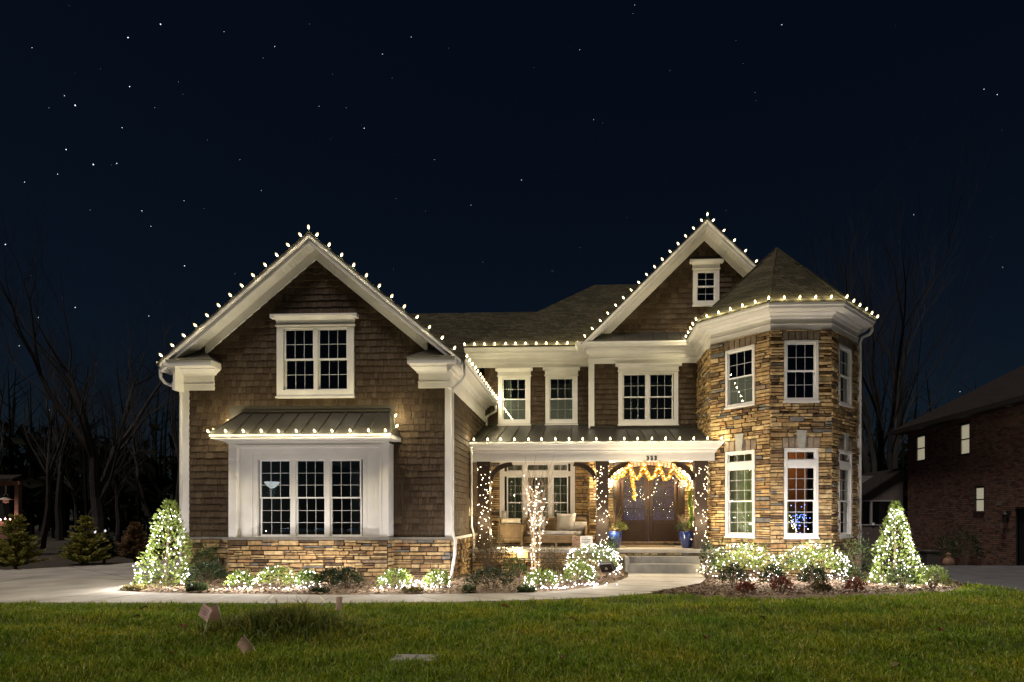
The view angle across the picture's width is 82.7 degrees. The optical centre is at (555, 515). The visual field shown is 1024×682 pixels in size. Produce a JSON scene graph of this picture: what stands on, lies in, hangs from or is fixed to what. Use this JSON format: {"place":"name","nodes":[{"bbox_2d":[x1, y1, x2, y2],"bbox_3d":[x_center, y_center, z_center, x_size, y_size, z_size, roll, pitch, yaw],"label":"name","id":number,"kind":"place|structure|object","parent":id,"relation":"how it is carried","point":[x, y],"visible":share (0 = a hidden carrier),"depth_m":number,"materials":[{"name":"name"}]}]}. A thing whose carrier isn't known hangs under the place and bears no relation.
{"place":"outdoors","nodes":[
{"label":"outdoors","id":0,"kind":"place"},
{"bbox_2d":[0,559,181,603],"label":"driveway","id":1,"kind":"structure","parent":0,"point":[28,585],"depth_m":13.53,"materials":[{"name":"concrete"}]},
{"bbox_2d":[36,573,704,604],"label":"walkway","id":2,"kind":"structure","parent":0,"point":[639,583],"depth_m":10.80,"materials":[{"name":"concrete"}]},
{"bbox_2d":[0,517,966,605],"bbox_3d":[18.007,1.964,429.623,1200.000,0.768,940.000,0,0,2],"label":"ground","id":3,"kind":"structure","parent":0,"point":[52,549],"depth_m":21.54,"materials":[{"name":"soil"}]},
{"bbox_2d":[0,342,12,533],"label":"tall tree","id":4,"kind":"object","parent":3,"relation":"on","point":[5,509],"visible":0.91,"depth_m":35.77,"materials":[{"name":"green plant"}]},
{"bbox_2d":[0,475,31,545],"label":"pergola","id":5,"kind":"structure","parent":3,"relation":"on","point":[7,479],"depth_m":22.81,"materials":[{"name":"wood"}]},
{"bbox_2d":[0,304,32,468],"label":"tall tree","id":6,"kind":"object","parent":3,"relation":"on","point":[1,431],"visible":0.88,"depth_m":39.33,"materials":[{"name":"brown plant"}]},
{"bbox_2d":[0,514,50,568],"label":"conifer","id":7,"kind":"object","parent":3,"relation":"on","point":[16,550],"visible":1,"depth_m":16.63,"materials":[{"name":"green plant"}]},
{"bbox_2d":[1,335,113,548],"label":"tall tree","id":8,"kind":"object","parent":3,"relation":"on","point":[43,536],"visible":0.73,"depth_m":27.41,"materials":[{"name":"brown plant"}]},
{"bbox_2d":[10,385,109,533],"bbox_3d":[-32.527,-3.578,38.199,9.273,10.901,5.066,0,0,28],"label":"tall tree","id":9,"kind":"object","parent":3,"relation":"on","point":[74,495],"visible":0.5,"depth_m":39.16,"materials":[{"name":"brown plant"}]},
{"bbox_2d":[0,296,138,540],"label":"tall tree","id":10,"kind":"object","parent":3,"relation":"on","point":[59,527],"visible":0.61,"depth_m":37.38,"materials":[{"name":"brown plant"}]},
{"bbox_2d":[54,515,114,565],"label":"conifer","id":11,"kind":"object","parent":3,"relation":"on","point":[85,542],"visible":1,"depth_m":17.70,"materials":[{"name":"green plant"}]},
{"bbox_2d":[0,188,176,547],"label":"tall tree","id":12,"kind":"object","parent":3,"relation":"on","point":[86,440],"visible":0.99,"depth_m":24.69,"materials":[{"name":"brown plant"}]},
{"bbox_2d":[23,334,173,541],"bbox_3d":[-25.390,-4.253,33.666,10.494,12.336,5.732,0,0,-8],"label":"tall tree","id":13,"kind":"object","parent":3,"relation":"on","point":[118,520],"visible":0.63,"depth_m":34.60,"materials":[{"name":"brown plant"}]},
{"bbox_2d":[46,379,162,535],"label":"tall tree","id":14,"kind":"object","parent":3,"relation":"on","point":[139,489],"visible":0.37,"depth_m":41.17,"materials":[{"name":"brown plant"}]},
{"bbox_2d":[96,531,121,562],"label":"conifer","id":15,"kind":"object","parent":3,"relation":"on","point":[109,538],"visible":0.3,"depth_m":19.09,"materials":[{"name":"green plant"}]},
{"bbox_2d":[85,353,170,530],"bbox_3d":[-20.927,-3.116,28.646,3.905,9.967,4.659,0,0,17],"label":"tall tree","id":16,"kind":"object","parent":3,"relation":"on","point":[90,512],"visible":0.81,"depth_m":28.51,"materials":[{"name":"brown plant"}]},
{"bbox_2d":[115,521,156,561],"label":"conifer","id":17,"kind":"object","parent":3,"relation":"on","point":[134,534],"visible":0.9,"depth_m":19.38,"materials":[{"name":"brown plant"}]},
{"bbox_2d":[145,524,178,558],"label":"conifer","id":18,"kind":"object","parent":3,"relation":"on","point":[160,541],"visible":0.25,"depth_m":20.68,"materials":[{"name":"green plant"}]},
{"bbox_2d":[143,329,181,540],"bbox_3d":[-23.356,-5.758,37.616,7.839,15.159,5.430,0,0,24],"label":"tall tree","id":19,"kind":"object","parent":3,"relation":"on","point":[176,444],"visible":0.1,"depth_m":37.22,"materials":[{"name":"brown plant"}]},
{"bbox_2d":[143,326,183,535],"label":"tall tree","id":20,"kind":"object","parent":3,"relation":"on","point":[171,495],"visible":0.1,"depth_m":46.69,"materials":[{"name":"brown plant"}]},
{"bbox_2d":[88,252,250,531],"bbox_3d":[-21.980,-7.421,34.319,9.199,18.573,12.076,0,0,-42],"label":"tall tree","id":21,"kind":"object","parent":3,"relation":"on","point":[129,431],"visible":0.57,"depth_m":32.82,"materials":[{"name":"brown plant"}]},
{"bbox_2d":[0,349,975,548],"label":"woods","id":22,"kind":"object","parent":3,"relation":"on","point":[33,474],"visible":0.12,"depth_m":44.12,"materials":[{"name":"brown plant"}]},
{"bbox_2d":[156,218,877,580],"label":"brown house","id":23,"kind":"structure","parent":3,"relation":"on","point":[308,334],"depth_m":15.05,"materials":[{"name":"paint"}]},
{"bbox_2d":[253,454,366,536],"bbox_3d":[-5.832,-0.455,13.816,2.750,2.010,0.100,0,0,2],"label":"window","id":24,"kind":"structure","parent":23,"relation":"in","point":[294,510],"depth_m":13.79,"materials":[{"name":"paint"}]},
{"bbox_2d":[270,313,358,398],"bbox_3d":[-5.786,-3.832,13.945,2.110,1.995,0.220,0,0,2],"label":"window","id":25,"kind":"structure","parent":23,"relation":"in","point":[316,322],"depth_m":13.96,"materials":[{"name":"paint"}]},
{"bbox_2d":[498,517,524,546],"bbox_3d":[-1.320,0.475,17.461,0.740,0.860,0.840,0,0,2],"label":"wicker chair","id":26,"kind":"object","parent":23,"relation":"on","point":[510,532],"visible":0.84,"depth_m":17.08,"materials":[{"name":"beige wicker"}]},
{"bbox_2d":[506,465,521,523],"bbox_3d":[-1.308,-0.500,18.950,0.640,2.300,0.088,0,0,2],"label":"curtain","id":27,"kind":"object","parent":23,"relation":"hanging from","point":[514,486],"visible":0.41,"depth_m":18.95,"materials":[{"name":"white fabric"}]},
{"bbox_2d":[495,367,532,425],"bbox_3d":[-1.332,-3.817,18.612,1.190,1.845,0.220,0,0,2],"label":"window","id":28,"kind":"structure","parent":23,"relation":"in","point":[511,412],"depth_m":18.63,"materials":[{"name":"paint"}]},
{"bbox_2d":[500,462,574,523],"bbox_3d":[-0.590,-0.590,18.639,2.420,2.320,0.105,0,0,2],"label":"window","id":29,"kind":"structure","parent":23,"relation":"in","point":[560,473],"depth_m":18.61,"materials":[{"name":"paint"}]},
{"bbox_2d":[542,465,547,516],"bbox_3d":[-0.314,-0.500,18.911,0.249,2.300,0.077,0,0,-2],"label":"curtain","id":30,"kind":"object","parent":23,"relation":"hanging from","point":[545,467],"visible":0.38,"depth_m":18.90,"materials":[{"name":"white fabric"}]},
{"bbox_2d":[522,517,586,545],"bbox_3d":[-0.032,0.475,17.637,1.970,0.860,0.900,0,0,2],"label":"wicker sofa","id":31,"kind":"object","parent":23,"relation":"on","point":[551,524],"visible":0.47,"depth_m":17.98,"materials":[{"name":"wicker"}]},
{"bbox_2d":[557,513,575,530],"bbox_3d":[0.323,0.182,17.723,0.605,0.547,0.256,0,0,2],"label":"pillow","id":32,"kind":"object","parent":31,"relation":"on","point":[565,521],"visible":0.98,"depth_m":17.64,"materials":[{"name":"fabric"}]},
{"bbox_2d":[536,531,575,547],"bbox_3d":[0.010,0.665,16.831,1.150,0.480,0.473,0,0,2],"label":"coffee table","id":33,"kind":"object","parent":23,"relation":"on","point":[556,536],"visible":0.95,"depth_m":16.63,"materials":[{"name":"wood"}]},
{"bbox_2d":[543,367,579,424],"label":"window","id":34,"kind":"structure","parent":23,"relation":"in","point":[558,411],"depth_m":18.57,"materials":[{"name":"paint"}]},
{"bbox_2d":[554,465,569,516],"bbox_3d":[0.161,-0.500,18.888,0.620,2.300,0.088,0,0,2],"label":"curtain","id":35,"kind":"object","parent":23,"relation":"hanging from","point":[563,492],"visible":0.5,"depth_m":18.90,"materials":[{"name":"white fabric"}]},
{"bbox_2d":[572,536,592,547],"bbox_3d":[0.760,0.740,16.594,0.590,0.330,0.138,0,0,2],"label":"carton","id":36,"kind":"object","parent":23,"relation":"on","point":[582,540],"visible":0.91,"depth_m":16.53,"materials":[{"name":"white cardboard"}]},
{"bbox_2d":[608,531,622,547],"bbox_3d":[1.672,0.667,16.494,0.470,0.475,0.465,0,0,2],"label":"planter","id":37,"kind":"object","parent":23,"relation":"on","point":[617,535],"visible":0.67,"depth_m":16.32,"materials":[{"name":"blue ceramic"}]},
{"bbox_2d":[608,502,627,530],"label":"potted plant","id":38,"kind":"object","parent":37,"relation":"on","point":[614,525],"visible":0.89,"depth_m":16.42,"materials":[{"name":"green plant"}]},
{"bbox_2d":[615,363,681,425],"bbox_3d":[2.844,-3.723,17.837,2.020,1.895,0.220,0,0,2],"label":"window","id":39,"kind":"structure","parent":23,"relation":"in","point":[647,369],"depth_m":17.85,"materials":[{"name":"paint"}]},
{"bbox_2d":[614,462,684,544],"bbox_3d":[2.867,-0.482,17.903,2.262,2.775,0.145,0,0,2],"label":"front door","id":40,"kind":"structure","parent":23,"relation":"in","point":[660,531],"depth_m":17.91,"materials":[{"name":"brown wood"}]},
{"bbox_2d":[610,462,693,526],"bbox_3d":[2.663,-0.592,16.006,2.333,1.842,0.330,0,0,2],"label":"ribbon garland","id":41,"kind":"object","parent":23,"relation":"hanging from","point":[633,476],"visible":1,"depth_m":15.91,"materials":[{"name":"gold metal"}]},
{"bbox_2d":[679,531,692,547],"bbox_3d":[3.710,0.667,16.409,0.470,0.475,0.465,0,0,2],"label":"planter","id":42,"kind":"object","parent":23,"relation":"on","point":[686,539],"visible":0.79,"depth_m":16.24,"materials":[{"name":"blue ceramic"}]},
{"bbox_2d":[689,259,723,306],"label":"window","id":43,"kind":"structure","parent":23,"relation":"in","point":[699,265],"depth_m":17.76,"materials":[{"name":"paint"}]},
{"bbox_2d":[724,344,755,409],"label":"window","id":44,"kind":"structure","parent":23,"relation":"in","point":[740,390],"depth_m":15.38,"materials":[{"name":"paint"}]},
{"bbox_2d":[724,450,755,538],"bbox_3d":[4.891,-0.568,15.376,0.135,2.305,0.890,0,0,-43],"label":"window","id":45,"kind":"structure","parent":23,"relation":"in","point":[744,465],"depth_m":15.42,"materials":[{"name":"paint"}]},
{"bbox_2d":[731,454,751,532],"bbox_3d":[5.111,-0.570,15.574,0.087,2.280,0.920,0,0,-42],"label":"curtain","id":46,"kind":"object","parent":23,"relation":"hanging from","point":[744,511],"visible":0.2,"depth_m":15.64,"materials":[{"name":"white fabric"}]},
{"bbox_2d":[783,340,819,402],"bbox_3d":[6.220,-3.657,14.725,0.890,1.585,0.135,0,0,2],"label":"window","id":47,"kind":"structure","parent":23,"relation":"in","point":[815,343],"depth_m":14.71,"materials":[{"name":"paint"}]},
{"bbox_2d":[784,448,819,538],"bbox_3d":[6.220,-0.567,14.725,0.890,2.305,0.135,0,0,2],"label":"window","id":48,"kind":"structure","parent":23,"relation":"in","point":[813,463],"depth_m":14.71,"materials":[{"name":"paint"}]},
{"bbox_2d":[837,343,853,408],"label":"window","id":49,"kind":"structure","parent":23,"relation":"in","point":[841,347],"depth_m":15.47,"materials":[{"name":"paint"}]},
{"bbox_2d":[837,449,853,538],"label":"window","id":50,"kind":"structure","parent":23,"relation":"in","point":[844,465],"depth_m":15.46,"materials":[{"name":"paint"}]},
{"bbox_2d":[114,569,963,595],"bbox_3d":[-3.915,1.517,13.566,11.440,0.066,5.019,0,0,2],"label":"mulch bed","id":51,"kind":"object","parent":3,"relation":"on","point":[538,589],"visible":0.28,"depth_m":12.06,"materials":[{"name":"brown wood"}]},
{"bbox_2d":[132,498,196,587],"bbox_3d":[-8.352,0.582,12.469,1.240,1.940,1.322,0,0,2],"label":"holly tree","id":52,"kind":"object","parent":51,"relation":"on","point":[167,523],"visible":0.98,"depth_m":12.37,"materials":[{"name":"green plant"}]},
{"bbox_2d":[185,581,209,592],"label":"liriope clump","id":53,"kind":"object","parent":51,"relation":"on","point":[195,586],"visible":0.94,"depth_m":11.45,"materials":[{"name":"green plant"}]},
{"bbox_2d":[187,542,220,579],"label":"shrub","id":54,"kind":"object","parent":51,"relation":"on","point":[195,559],"visible":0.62,"depth_m":13.51,"materials":[{"name":"green plant"}]},
{"bbox_2d":[180,559,229,583],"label":"shrub","id":55,"kind":"object","parent":51,"relation":"on","point":[219,571],"visible":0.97,"depth_m":12.58,"materials":[{"name":"green plant"}]},
{"bbox_2d":[223,568,256,588],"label":"shrub","id":56,"kind":"object","parent":51,"relation":"on","point":[239,576],"visible":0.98,"depth_m":11.95,"materials":[{"name":"green plant"}]},
{"bbox_2d":[251,563,296,587],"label":"shrub","id":57,"kind":"object","parent":51,"relation":"on","point":[275,572],"visible":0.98,"depth_m":11.94,"materials":[{"name":"green plant"}]},
{"bbox_2d":[293,568,323,587],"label":"shrub","id":58,"kind":"object","parent":51,"relation":"on","point":[313,576],"visible":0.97,"depth_m":12.05,"materials":[{"name":"green plant"}]},
{"bbox_2d":[315,567,350,586],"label":"shrub","id":59,"kind":"object","parent":51,"relation":"on","point":[326,572],"visible":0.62,"depth_m":12.22,"materials":[{"name":"green plant"}]},
{"bbox_2d":[331,566,366,588],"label":"shrub","id":60,"kind":"object","parent":51,"relation":"on","point":[344,572],"visible":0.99,"depth_m":11.88,"materials":[{"name":"green plant"}]},
{"bbox_2d":[375,568,411,588],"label":"shrub","id":61,"kind":"object","parent":51,"relation":"on","point":[402,575],"visible":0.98,"depth_m":11.93,"materials":[{"name":"green plant"}]},
{"bbox_2d":[421,568,451,587],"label":"shrub","id":62,"kind":"object","parent":51,"relation":"on","point":[440,577],"visible":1,"depth_m":12.03,"materials":[{"name":"green plant"}]},
{"bbox_2d":[461,531,515,575],"bbox_3d":[-1.667,0.935,14.469,1.393,1.177,1.183,0,0,2],"label":"shrub","id":63,"kind":"object","parent":51,"relation":"on","point":[488,557],"visible":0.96,"depth_m":14.43,"materials":[{"name":"brown plant"}]},
{"bbox_2d":[463,564,517,589],"bbox_3d":[-1.287,1.256,11.797,1.050,0.537,0.928,0,0,-27],"label":"shrub","id":64,"kind":"object","parent":51,"relation":"on","point":[500,572],"visible":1,"depth_m":11.73,"materials":[{"name":"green plant"}]},
{"bbox_2d":[506,563,528,577],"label":"shrub","id":65,"kind":"object","parent":51,"relation":"on","point":[516,567],"visible":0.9,"depth_m":14.03,"materials":[{"name":"green plant"}]},
{"bbox_2d":[515,452,554,570],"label":"bare tree","id":66,"kind":"object","parent":51,"relation":"on","point":[532,530],"visible":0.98,"depth_m":14.69,"materials":[{"name":"brown plant"}]},
{"bbox_2d":[520,568,559,587],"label":"shrub","id":67,"kind":"object","parent":51,"relation":"on","point":[539,573],"visible":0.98,"depth_m":12.03,"materials":[{"name":"green plant"}]},
{"bbox_2d":[533,544,568,571],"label":"shrub","id":68,"kind":"object","parent":51,"relation":"on","point":[549,558],"visible":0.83,"depth_m":14.47,"materials":[{"name":"brown plant"}]},
{"bbox_2d":[540,560,567,577],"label":"shrub","id":69,"kind":"object","parent":51,"relation":"on","point":[548,566],"visible":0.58,"depth_m":13.50,"materials":[{"name":"green plant"}]},
{"bbox_2d":[561,558,597,583],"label":"shrub","id":70,"kind":"object","parent":51,"relation":"on","point":[576,566],"visible":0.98,"depth_m":12.62,"materials":[{"name":"green plant"}]},
{"bbox_2d":[560,541,619,572],"bbox_3d":[0.891,1.089,14.964,1.584,0.872,1.042,0,0,2],"label":"shrub","id":71,"kind":"object","parent":51,"relation":"on","point":[594,552],"visible":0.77,"depth_m":14.92,"materials":[{"name":"green plant"}]},
{"bbox_2d":[599,561,615,575],"bbox_3d":[1.256,1.323,14.167,0.383,0.453,0.200,0,0,37],"label":"floodlight","id":72,"kind":"object","parent":51,"relation":"on","point":[609,566],"visible":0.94,"depth_m":14.11,"materials":[{"name":"black plastic"}]},
{"bbox_2d":[654,572,960,598],"bbox_3d":[5.642,1.514,13.299,7.440,0.071,5.301,0,0,2],"label":"mulch bed","id":73,"kind":"object","parent":3,"relation":"on","point":[789,596],"visible":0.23,"depth_m":11.68,"materials":[{"name":"brown soil"}]},
{"bbox_2d":[698,538,716,578],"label":"shrub","id":74,"kind":"object","parent":73,"relation":"on","point":[704,550],"visible":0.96,"depth_m":13.60,"materials":[{"name":"green plant"}]},
{"bbox_2d":[716,561,751,585],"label":"shrub","id":75,"kind":"object","parent":73,"relation":"on","point":[722,576],"visible":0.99,"depth_m":12.24,"materials":[{"name":"green plant"}]},
{"bbox_2d":[699,537,784,578],"bbox_3d":[4.377,1.004,13.822,2.049,1.042,1.113,0,0,2],"label":"shrub","id":76,"kind":"object","parent":73,"relation":"on","point":[735,558],"visible":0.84,"depth_m":13.73,"materials":[{"name":"green plant"}]},
{"bbox_2d":[734,580,757,592],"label":"shrub","id":77,"kind":"object","parent":73,"relation":"on","point":[746,586],"visible":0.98,"depth_m":11.15,"materials":[{"name":"red plant"}]},
{"bbox_2d":[757,562,787,585],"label":"shrub","id":78,"kind":"object","parent":73,"relation":"on","point":[771,572],"visible":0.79,"depth_m":12.09,"materials":[{"name":"green plant"}]},
{"bbox_2d":[769,575,794,592],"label":"shrub","id":79,"kind":"object","parent":73,"relation":"on","point":[775,584],"visible":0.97,"depth_m":11.34,"materials":[{"name":"red plant"}]},
{"bbox_2d":[771,539,850,578],"bbox_3d":[6.073,1.030,13.677,1.973,0.989,1.019,0,0,2],"label":"shrub","id":80,"kind":"object","parent":73,"relation":"on","point":[819,556],"visible":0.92,"depth_m":13.66,"materials":[{"name":"green plant"}]},
{"bbox_2d":[796,561,830,586],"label":"shrub","id":81,"kind":"object","parent":73,"relation":"on","point":[807,570],"visible":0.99,"depth_m":12.04,"materials":[{"name":"green plant"}]},
{"bbox_2d":[812,580,833,591],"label":"shrub","id":82,"kind":"object","parent":73,"relation":"on","point":[822,586],"visible":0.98,"depth_m":11.35,"materials":[{"name":"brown plant"}]},
{"bbox_2d":[839,563,865,586],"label":"shrub","id":83,"kind":"object","parent":73,"relation":"on","point":[858,573],"visible":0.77,"depth_m":12.13,"materials":[{"name":"green plant"}]},
{"bbox_2d":[842,574,866,591],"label":"shrub","id":84,"kind":"object","parent":73,"relation":"on","point":[860,584],"visible":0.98,"depth_m":11.36,"materials":[{"name":"red plant"}]},
{"bbox_2d":[838,532,879,576],"bbox_3d":[7.276,0.945,13.848,1.022,1.154,0.828,0,0,2],"label":"shrub","id":85,"kind":"object","parent":73,"relation":"on","point":[851,553],"visible":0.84,"depth_m":13.79,"materials":[{"name":"green plant"}]},
{"bbox_2d":[864,500,927,585],"bbox_3d":[7.559,0.589,12.845,1.260,1.923,1.290,0,0,2],"label":"holly tree","id":86,"kind":"object","parent":73,"relation":"on","point":[893,509],"visible":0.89,"depth_m":12.80,"materials":[{"name":"green plant"}]},
{"bbox_2d":[882,565,920,587],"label":"shrub","id":87,"kind":"object","parent":73,"relation":"on","point":[907,575],"visible":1,"depth_m":11.92,"materials":[{"name":"green plant"}]},
{"bbox_2d":[911,564,956,590],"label":"shrub","id":88,"kind":"object","parent":73,"relation":"on","point":[940,571],"visible":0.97,"depth_m":11.79,"materials":[{"name":"green plant"}]},
{"bbox_2d":[805,202,946,390],"bbox_3d":[14.747,-7.540,31.383,10.948,18.822,7.610,0,0,2],"label":"tall tree","id":89,"kind":"object","parent":3,"relation":"on","point":[891,287],"visible":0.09,"depth_m":30.91,"materials":[{"name":"brown plant"}]},
{"bbox_2d":[782,56,1022,523],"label":"tall tree","id":90,"kind":"object","parent":3,"relation":"on","point":[895,422],"visible":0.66,"depth_m":30.95,"materials":[{"name":"brown plant"}]},
{"bbox_2d":[862,365,1023,565],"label":"brick house","id":91,"kind":"structure","parent":3,"relation":"on","point":[965,459],"depth_m":22.22,"materials":[{"name":"red brick"}]},
{"bbox_2d":[915,435,924,462],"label":"window","id":92,"kind":"structure","parent":91,"relation":"in","point":[920,440],"depth_m":24.97,"materials":[{"name":"beige glass"}]},
{"bbox_2d":[958,423,970,456],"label":"window","id":93,"kind":"structure","parent":91,"relation":"in","point":[965,428],"depth_m":22.08,"materials":[{"name":"beige glass"}]},
{"bbox_2d":[973,487,984,513],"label":"window","id":94,"kind":"structure","parent":91,"relation":"in","point":[980,499],"depth_m":21.29,"materials":[{"name":"beige glass"}]},
{"bbox_2d":[1019,509,1023,565],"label":"garage door","id":95,"kind":"structure","parent":91,"relation":"in","point":[1021,511],"depth_m":19.34,"materials":[{"name":"black plastic"}]},
{"bbox_2d":[0,581,1023,681],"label":"lawn","id":96,"kind":"structure","parent":0,"point":[799,625],"depth_m":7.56,"materials":[{"name":"plant"}]},
{"bbox_2d":[198,603,211,631],"bbox_3d":[-4.356,1.327,7.171,0.235,0.489,0.073,0,0,17],"label":"marker flag","id":97,"kind":"object","parent":96,"relation":"on","point":[205,612],"visible":1,"depth_m":7.20,"materials":[{"name":"plastic"}]},
{"bbox_2d":[209,604,222,624],"bbox_3d":[-4.380,1.353,7.472,0.053,0.435,0.226,0,0,43],"label":"marker flag","id":98,"kind":"object","parent":96,"relation":"on","point":[215,610],"visible":0.79,"depth_m":7.48,"materials":[{"name":"plastic"}]},
{"bbox_2d":[237,635,254,653],"bbox_3d":[-3.344,1.426,6.270,0.118,0.292,0.237,0,0,30],"label":"marker flag","id":99,"kind":"object","parent":96,"relation":"on","point":[243,643],"visible":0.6,"depth_m":6.28,"materials":[{"name":"plastic"}]},
{"bbox_2d":[128,596,447,651],"bbox_3d":[-3.497,1.272,7.672,4.673,0.597,2.365,0,0,2],"label":"tall grass clump","id":100,"kind":"object","parent":96,"relation":"on","point":[290,618],"visible":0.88,"depth_m":7.43,"materials":[{"name":"green plant"}]},
{"bbox_2d":[391,654,442,662],"bbox_3d":[-1.502,1.530,6.193,0.520,0.040,0.350,0,0,2],"label":"utility cover","id":101,"kind":"object","parent":96,"relation":"on","point":[410,656],"visible":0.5,"depth_m":6.23,"materials":[{"name":"concrete"}]},
{"bbox_2d":[0,0,1023,516],"label":"sky","id":102,"kind":"structure","parent":0,"point":[457,155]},
{"bbox_2d":[862,562,1023,590],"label":"neighbour driveway","id":103,"kind":"structure","parent":0,"point":[1011,577],"depth_m":15.21,"materials":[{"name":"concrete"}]},
{"bbox_2d":[914,550,941,564],"bbox_3d":[15.126,1.700,23.587,0.610,0.600,0.860,0,0,2],"label":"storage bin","id":104,"kind":"object","parent":103,"relation":"on","point":[926,557],"visible":0.71,"depth_m":23.20,"materials":[{"name":"plastic"}]},
{"bbox_2d":[930,530,961,557],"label":"shrub","id":105,"kind":"object","parent":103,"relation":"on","point":[942,548],"visible":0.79,"depth_m":22.26,"materials":[{"name":"green plant"}]},
{"bbox_2d":[943,523,985,564],"bbox_3d":[14.968,1.032,21.174,1.227,1.662,1.097,0,0,2],"label":"shrub","id":106,"kind":"object","parent":103,"relation":"on","point":[966,545],"visible":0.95,"depth_m":21.14,"materials":[{"name":"green plant"}]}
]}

